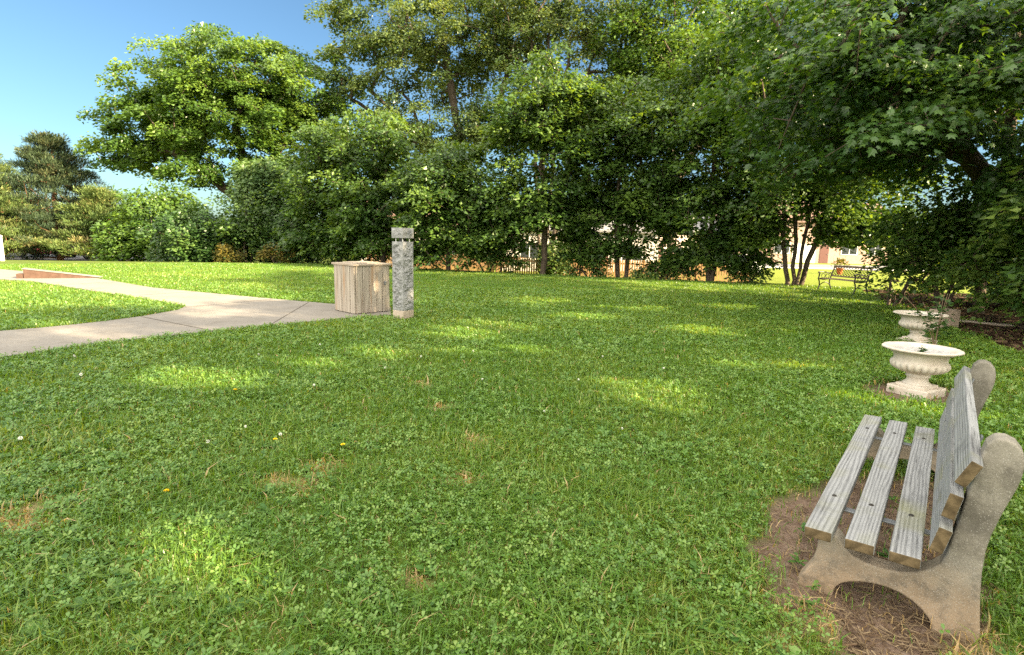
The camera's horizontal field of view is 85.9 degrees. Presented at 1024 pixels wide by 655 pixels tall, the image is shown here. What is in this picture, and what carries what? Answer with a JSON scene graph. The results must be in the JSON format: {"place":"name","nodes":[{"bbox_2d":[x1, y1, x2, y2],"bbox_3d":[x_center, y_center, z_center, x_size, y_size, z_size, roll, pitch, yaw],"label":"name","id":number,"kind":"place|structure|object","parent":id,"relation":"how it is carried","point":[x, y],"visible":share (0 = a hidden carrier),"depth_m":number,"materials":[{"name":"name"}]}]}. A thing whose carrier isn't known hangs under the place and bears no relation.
{"place":"outdoors","nodes":[
{"label":"outdoors","id":0,"kind":"place"},
{"bbox_2d":[5,253,142,260],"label":"parking lot","id":1,"kind":"structure","parent":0,"point":[78,258],"depth_m":41.94,"materials":[{"name":"grey asphalt"}]},
{"bbox_2d":[11,246,80,256],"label":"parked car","id":2,"kind":"object","parent":1,"relation":"on","point":[34,253],"visible":0.12,"depth_m":43.34,"materials":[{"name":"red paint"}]},
{"bbox_2d":[0,269,390,357],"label":"path","id":3,"kind":"structure","parent":0,"point":[229,312],"depth_m":10.07,"materials":[{"name":"concrete"}]},
{"bbox_2d":[331,261,391,313],"bbox_3d":[-3.030,-0.835,11.119,0.865,0.980,0.860,10,13,43],"label":"wooden bin","id":4,"kind":"object","parent":3,"relation":"on","point":[361,286],"visible":1,"depth_m":10.82,"materials":[{"name":"beige wood"}]},
{"bbox_2d":[0,229,1023,654],"bbox_3d":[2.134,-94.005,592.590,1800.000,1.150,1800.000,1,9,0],"label":"lawn","id":5,"kind":"structure","parent":0,"point":[778,277],"depth_m":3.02,"materials":[{"name":"plant"}]},
{"bbox_2d":[0,235,4,260],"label":"white post","id":6,"kind":"object","parent":5,"relation":"on","point":[2,257],"visible":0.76,"depth_m":25.11,"materials":[{"name":"paint"}]},
{"bbox_2d":[0,151,51,256],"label":"pine tree","id":7,"kind":"object","parent":5,"relation":"on","point":[3,169],"visible":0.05,"depth_m":43.09,"materials":[{"name":"green plant"}]},
{"bbox_2d":[0,168,63,259],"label":"pine tree","id":8,"kind":"object","parent":5,"relation":"on","point":[16,224],"visible":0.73,"depth_m":35.35,"materials":[{"name":"green plant"}]},
{"bbox_2d":[16,268,102,277],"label":"ramp wall","id":9,"kind":"structure","parent":5,"relation":"on","point":[32,273],"depth_m":16.81,"materials":[{"name":"concrete"}]},
{"bbox_2d":[0,129,120,260],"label":"pine tree","id":10,"kind":"object","parent":5,"relation":"on","point":[50,160],"visible":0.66,"depth_m":37.20,"materials":[{"name":"green plant"}]},
{"bbox_2d":[34,182,154,260],"bbox_3d":[-27.929,-6.976,37.202,7.220,5.912,7.482,-6,12,-37],"label":"shrub","id":11,"kind":"object","parent":5,"relation":"on","point":[97,197],"visible":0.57,"depth_m":36.04,"materials":[{"name":"green plant"}]},
{"bbox_2d":[86,173,214,261],"bbox_3d":[-23.183,-6.793,35.438,7.722,6.248,5.574,1,9,0],"label":"yellow shrub","id":12,"kind":"object","parent":5,"relation":"on","point":[123,234],"visible":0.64,"depth_m":34.42,"materials":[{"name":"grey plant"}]},
{"bbox_2d":[135,200,256,262],"bbox_3d":[-17.812,-5.081,31.283,5.978,4.163,5.062,-3,10,-26],"label":"round shrub","id":13,"kind":"object","parent":5,"relation":"on","point":[185,240],"visible":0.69,"depth_m":30.04,"materials":[{"name":"green plant"}]},
{"bbox_2d":[71,20,371,261],"bbox_3d":[-19.441,-12.658,38.778,20.105,17.098,11.475,1,9,0],"label":"oak tree","id":14,"kind":"object","parent":5,"relation":"on","point":[178,105],"visible":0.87,"depth_m":36.07,"materials":[{"name":"green plant"}]},
{"bbox_2d":[212,242,246,262],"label":"golden shrub","id":15,"kind":"object","parent":5,"relation":"on","point":[227,250],"visible":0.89,"depth_m":29.24,"materials":[{"name":"yellow plant"}]},
{"bbox_2d":[202,189,275,262],"bbox_3d":[-14.679,-5.309,30.582,4.096,4.523,4.260,1,9,0],"label":"loose shrub","id":16,"kind":"object","parent":5,"relation":"on","point":[230,226],"visible":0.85,"depth_m":29.71,"materials":[{"name":"green plant"}]},
{"bbox_2d":[217,150,324,262],"bbox_3d":[-13.996,-6.778,32.911,6.378,7.565,5.701,1,9,0],"label":"pale understory tree","id":17,"kind":"object","parent":5,"relation":"on","point":[255,176],"visible":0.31,"depth_m":31.33,"materials":[{"name":"green plant"}]},
{"bbox_2d":[255,243,300,262],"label":"rusty shrub","id":18,"kind":"object","parent":5,"relation":"on","point":[267,253],"visible":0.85,"depth_m":28.94,"materials":[{"name":"brown plant"}]},
{"bbox_2d":[239,195,331,263],"bbox_3d":[-12.150,-5.170,30.523,5.481,4.133,4.261,1,9,0],"label":"leafy shrub","id":19,"kind":"object","parent":5,"relation":"on","point":[270,226],"visible":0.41,"depth_m":29.89,"materials":[{"name":"green plant"}]},
{"bbox_2d":[266,113,407,263],"bbox_3d":[-9.242,-6.961,29.178,7.544,8.113,6.629,1,9,0],"label":"maple tree","id":20,"kind":"object","parent":5,"relation":"on","point":[314,136],"visible":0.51,"depth_m":27.88,"materials":[{"name":"green plant"}]},
{"bbox_2d":[323,237,391,265],"bbox_3d":[-7.821,-3.841,28.144,3.670,1.933,2.122,1,9,0],"label":"brush","id":21,"kind":"object","parent":5,"relation":"on","point":[345,256],"visible":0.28,"depth_m":27.90,"materials":[{"name":"green plant"}]},
{"bbox_2d":[307,103,438,262],"bbox_3d":[-6.450,-6.684,27.209,6.356,7.979,5.705,1,9,0],"label":"maple tree","id":22,"kind":"object","parent":5,"relation":"on","point":[368,211],"visible":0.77,"depth_m":26.11,"materials":[{"name":"green plant"}]},
{"bbox_2d":[391,228,413,318],"bbox_3d":[-2.038,-0.975,10.292,0.370,1.750,0.379,7,11,33],"label":"granite bollard","id":23,"kind":"object","parent":5,"relation":"on","point":[402,276],"visible":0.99,"depth_m":10.17,"materials":[{"name":"stone"}]},
{"bbox_2d":[362,212,458,264],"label":"house","id":24,"kind":"structure","parent":5,"relation":"on","point":[419,239],"depth_m":51.90,"materials":[{"name":"beige"}]},
{"bbox_2d":[389,240,445,268],"bbox_3d":[-4.463,-3.428,26.308,2.306,1.759,2.219,7,11,32],"label":"brush","id":25,"kind":"object","parent":5,"relation":"on","point":[432,263],"visible":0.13,"depth_m":26.26,"materials":[{"name":"green plant"}]},
{"bbox_2d":[285,0,571,259],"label":"tall tree","id":26,"kind":"object","parent":5,"relation":"on","point":[407,41],"visible":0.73,"depth_m":36.04,"materials":[{"name":"green plant"}]},
{"bbox_2d":[367,254,493,271],"bbox_3d":[-5.009,-3.614,33.119,8.062,1.830,0.154,3,9,11],"label":"board fence","id":27,"kind":"object","parent":5,"relation":"on","point":[476,268],"visible":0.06,"depth_m":32.57,"materials":[{"name":"brown wood"}]},
{"bbox_2d":[380,136,525,270],"bbox_3d":[-2.571,-5.397,24.912,6.718,6.229,6.022,1,9,0],"label":"maple tree","id":28,"kind":"object","parent":5,"relation":"on","point":[445,194],"visible":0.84,"depth_m":23.91,"materials":[{"name":"green plant"}]},
{"bbox_2d":[452,243,517,272],"bbox_3d":[-1.165,-3.252,24.672,2.999,2.054,1.946,1,9,0],"label":"brush","id":29,"kind":"object","parent":5,"relation":"on","point":[498,258],"visible":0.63,"depth_m":24.38,"materials":[{"name":"green plant"}]},
{"bbox_2d":[472,170,537,271],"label":"young maple","id":30,"kind":"object","parent":5,"relation":"on","point":[520,263],"visible":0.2,"depth_m":24.48,"materials":[{"name":"green plant"}]},
{"bbox_2d":[0,284,1023,654],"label":"clover","id":31,"kind":"object","parent":5,"relation":"on","point":[418,518],"visible":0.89,"depth_m":3.57,"materials":[{"name":"green plant"}]},
{"bbox_2d":[0,290,1023,654],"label":"weeds","id":32,"kind":"object","parent":5,"relation":"on","point":[382,612],"visible":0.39,"depth_m":2.93,"materials":[{"name":"green plant"}]},
{"bbox_2d":[459,36,624,273],"bbox_3d":[1.401,-6.923,23.756,7.410,9.892,6.214,1,9,0],"label":"maple tree","id":33,"kind":"object","parent":5,"relation":"on","point":[523,122],"visible":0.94,"depth_m":22.69,"materials":[{"name":"green plant"}]},
{"bbox_2d":[531,239,574,275],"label":"garden shrub","id":34,"kind":"object","parent":5,"relation":"on","point":[553,267],"visible":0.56,"depth_m":30.75,"materials":[{"name":"green plant"}]},
{"bbox_2d":[436,0,677,271],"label":"tall tree","id":35,"kind":"object","parent":5,"relation":"on","point":[568,13],"visible":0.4,"depth_m":33.56,"materials":[{"name":"green plant"}]},
{"bbox_2d":[535,239,611,275],"bbox_3d":[3.838,-4.327,35.667,4.811,3.126,4.188,9,12,39],"label":"garden shrub","id":36,"kind":"object","parent":5,"relation":"on","point":[570,264],"visible":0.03,"depth_m":35.33,"materials":[{"name":"green plant"}]},
{"bbox_2d":[502,221,658,271],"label":"house","id":37,"kind":"structure","parent":5,"relation":"on","point":[605,228],"depth_m":45.52,"materials":[{"name":"grey"}]},
{"bbox_2d":[520,245,536,258],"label":"window","id":38,"kind":"structure","parent":37,"relation":"in","point":[531,248],"depth_m":45.58,"materials":[{"name":"white paint"}]},
{"bbox_2d":[621,247,642,261],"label":"window","id":39,"kind":"structure","parent":37,"relation":"in","point":[634,247],"depth_m":45.62,"materials":[{"name":"white paint"}]},
{"bbox_2d":[549,189,613,275],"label":"young maple","id":40,"kind":"object","parent":5,"relation":"on","point":[566,254],"visible":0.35,"depth_m":23.62,"materials":[{"name":"green plant"}]},
{"bbox_2d":[562,253,615,277],"bbox_3d":[3.399,-2.639,24.013,2.315,1.422,1.476,4,10,19],"label":"brush","id":41,"kind":"object","parent":5,"relation":"on","point":[597,272],"visible":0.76,"depth_m":23.87,"materials":[{"name":"green plant"}]},
{"bbox_2d":[495,257,748,281],"bbox_3d":[5.978,-3.003,31.051,14.074,1.780,0.154,3,9,9],"label":"picket fence","id":42,"kind":"object","parent":5,"relation":"on","point":[621,269],"visible":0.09,"depth_m":30.91,"materials":[{"name":"brown wood"}]},
{"bbox_2d":[552,69,710,277],"bbox_3d":[4.979,-6.247,23.582,6.605,9.050,5.616,-2,10,-19],"label":"maple tree","id":43,"kind":"object","parent":5,"relation":"on","point":[624,199],"visible":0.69,"depth_m":22.57,"materials":[{"name":"green plant"}]},
{"bbox_2d":[610,268,666,279],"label":"garden shrub","id":44,"kind":"object","parent":5,"relation":"on","point":[633,273],"visible":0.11,"depth_m":27.29,"materials":[{"name":"green plant"}]},
{"bbox_2d":[633,159,695,278],"bbox_3d":[6.438,-4.309,23.146,2.834,5.360,2.955,5,10,20],"label":"young maple","id":45,"kind":"object","parent":5,"relation":"on","point":[663,241],"visible":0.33,"depth_m":22.85,"materials":[{"name":"green plant"}]},
{"bbox_2d":[628,251,704,280],"bbox_3d":[6.506,-2.493,23.207,3.289,1.513,1.948,1,9,0],"label":"brush","id":46,"kind":"object","parent":5,"relation":"on","point":[673,275],"visible":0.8,"depth_m":22.95,"materials":[{"name":"green plant"}]},
{"bbox_2d":[658,211,716,258],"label":"stucco house","id":47,"kind":"structure","parent":5,"relation":"on","point":[698,225],"depth_m":65.26,"materials":[{"name":"grey"}]},
{"bbox_2d":[682,232,712,269],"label":"garden shrub","id":48,"kind":"object","parent":5,"relation":"on","point":[696,246],"visible":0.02,"depth_m":41.33,"materials":[{"name":"green plant"}]},
{"bbox_2d":[587,0,814,254],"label":"tall tree","id":49,"kind":"object","parent":5,"relation":"on","point":[670,58],"visible":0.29,"depth_m":31.15,"materials":[{"name":"green plant"}]},
{"bbox_2d":[631,0,798,280],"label":"maple tree","id":50,"kind":"object","parent":5,"relation":"on","point":[705,257],"visible":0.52,"depth_m":21.23,"materials":[{"name":"green plant"}]},
{"bbox_2d":[723,261,775,282],"bbox_3d":[9.472,-2.177,22.203,2.064,1.250,1.876,1,9,0],"label":"brush","id":51,"kind":"object","parent":5,"relation":"on","point":[755,273],"visible":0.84,"depth_m":21.81,"materials":[{"name":"green plant"}]},
{"bbox_2d":[714,188,792,280],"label":"young maple","id":52,"kind":"object","parent":5,"relation":"on","point":[760,259],"visible":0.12,"depth_m":21.69,"materials":[{"name":"green plant"}]},
{"bbox_2d":[715,202,886,264],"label":"brick house","id":53,"kind":"structure","parent":5,"relation":"on","point":[825,255],"depth_m":63.15,"materials":[{"name":"brown"}]},
{"bbox_2d":[775,242,790,253],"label":"window","id":54,"kind":"structure","parent":53,"relation":"in","point":[780,250],"depth_m":63.45,"materials":[{"name":"white paint"}]},
{"bbox_2d":[791,244,815,262],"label":"garage door","id":55,"kind":"structure","parent":53,"relation":"in","point":[807,248],"depth_m":63.32,"materials":[{"name":"white paint"}]},
{"bbox_2d":[819,245,828,262],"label":"door","id":56,"kind":"structure","parent":53,"relation":"in","point":[823,258],"depth_m":63.19,"materials":[{"name":"paint"}]},
{"bbox_2d":[841,246,857,254],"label":"window","id":57,"kind":"structure","parent":53,"relation":"in","point":[855,250],"depth_m":62.95,"materials":[{"name":"white paint"}]},
{"bbox_2d":[868,246,882,254],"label":"window","id":58,"kind":"structure","parent":53,"relation":"in","point":[872,249],"depth_m":62.73,"materials":[{"name":"white paint"}]},
{"bbox_2d":[700,0,949,285],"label":"maple tree","id":59,"kind":"object","parent":5,"relation":"on","point":[848,227],"visible":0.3,"depth_m":19.85,"materials":[{"name":"green plant"}]},
{"bbox_2d":[660,0,1023,313],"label":"maple tree","id":60,"kind":"object","parent":5,"relation":"on","point":[915,83],"visible":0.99,"depth_m":9.98,"materials":[{"name":"green plant"}]},
{"bbox_2d":[817,265,872,293],"bbox_3d":[11.061,-1.600,18.346,0.718,0.910,1.562,-1,9,-13],"label":"iron bench","id":61,"kind":"object","parent":5,"relation":"on","point":[850,276],"visible":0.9,"depth_m":18.34,"materials":[{"name":"black metal"}]},
{"bbox_2d":[831,256,849,273],"bbox_3d":[23.707,-4.478,39.644,1.431,1.321,1.452,1,9,0],"label":"flower pot","id":62,"kind":"object","parent":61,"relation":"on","point":[841,261],"visible":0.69,"depth_m":39.59,"materials":[{"name":"orange ceramic"}]},
{"bbox_2d":[746,470,1000,654],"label":"straw","id":63,"kind":"object","parent":5,"relation":"on","point":[861,643],"visible":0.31,"depth_m":2.32,"materials":[{"name":"brown plant"}]},
{"bbox_2d":[853,250,947,305],"bbox_3d":[10.315,-1.321,14.565,2.127,1.986,2.182,-6,12,-40],"label":"leafy shrub","id":64,"kind":"object","parent":5,"relation":"on","point":[899,299],"visible":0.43,"depth_m":14.52,"materials":[{"name":"green plant"}]},
{"bbox_2d":[798,359,1023,642],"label":"park bench","id":65,"kind":"object","parent":5,"relation":"on","point":[944,587],"visible":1,"depth_m":2.40,"materials":[{"name":"concrete"}]},
{"bbox_2d":[893,310,948,343],"bbox_3d":[6.681,0.029,9.048,0.746,0.542,0.741,-2,10,-20],"label":"garden urn","id":66,"kind":"object","parent":5,"relation":"on","point":[910,323],"visible":0.77,"depth_m":8.94,"materials":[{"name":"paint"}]},
{"bbox_2d":[882,341,964,399],"bbox_3d":[4.410,0.479,5.969,0.725,0.537,0.721,-4,10,-28],"label":"garden urn","id":67,"kind":"object","parent":5,"relation":"on","point":[915,365],"visible":0.99,"depth_m":5.86,"materials":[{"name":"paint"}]},
{"bbox_2d":[898,292,954,344],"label":"sapling","id":68,"kind":"object","parent":5,"relation":"on","point":[939,318],"visible":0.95,"depth_m":8.15,"materials":[{"name":"green plant"}]},
{"bbox_2d":[858,173,1022,308],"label":"leafy shrub","id":69,"kind":"object","parent":5,"relation":"on","point":[933,239],"visible":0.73,"depth_m":12.98,"materials":[{"name":"green plant"}]},
{"bbox_2d":[863,289,1023,351],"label":"mulch","id":70,"kind":"object","parent":5,"relation":"on","point":[998,315],"visible":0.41,"depth_m":12.63,"materials":[{"name":"wood"}]},
{"bbox_2d":[959,319,1012,325],"bbox_3d":[9.556,-0.131,11.594,1.500,0.045,0.140,9,12,31],"label":"wooden plank","id":71,"kind":"object","parent":70,"relation":"on","point":[988,323],"visible":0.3,"depth_m":11.37,"materials":[{"name":"grey wood"}]},
{"bbox_2d":[929,308,960,328],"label":"stone block","id":72,"kind":"structure","parent":5,"relation":"on","point":[955,317],"depth_m":10.73,"materials":[{"name":"grey stone"}]},
{"bbox_2d":[887,255,1014,304],"bbox_3d":[14.525,-1.476,14.228,4.831,2.598,8.245,-7,12,-41],"label":"leafy shrub","id":73,"kind":"object","parent":5,"relation":"on","point":[965,286],"visible":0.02,"depth_m":15.30,"materials":[{"name":"green plant"}]},
{"bbox_2d":[928,164,1023,329],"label":"leafy shrub","id":74,"kind":"object","parent":5,"relation":"on","point":[984,256],"visible":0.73,"depth_m":10.51,"materials":[{"name":"green plant"}]},
{"bbox_2d":[968,160,1023,311],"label":"leafy shrub","id":75,"kind":"object","parent":5,"relation":"on","point":[1015,212],"visible":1,"depth_m":9.05,"materials":[{"name":"green plant"}]},
{"bbox_2d":[0,0,1023,246],"label":"sky","id":76,"kind":"structure","parent":0,"point":[52,52],"materials":[{"name":"blue"}]},
{"bbox_2d":[766,264,906,269],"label":"road","id":77,"kind":"structure","parent":0,"point":[816,266],"depth_m":53.90,"materials":[{"name":"grey asphalt"}]},
{"bbox_2d":[763,266,923,270],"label":"pavement","id":78,"kind":"structure","parent":0,"point":[826,268],"depth_m":48.38,"materials":[{"name":"concrete"}]}
]}

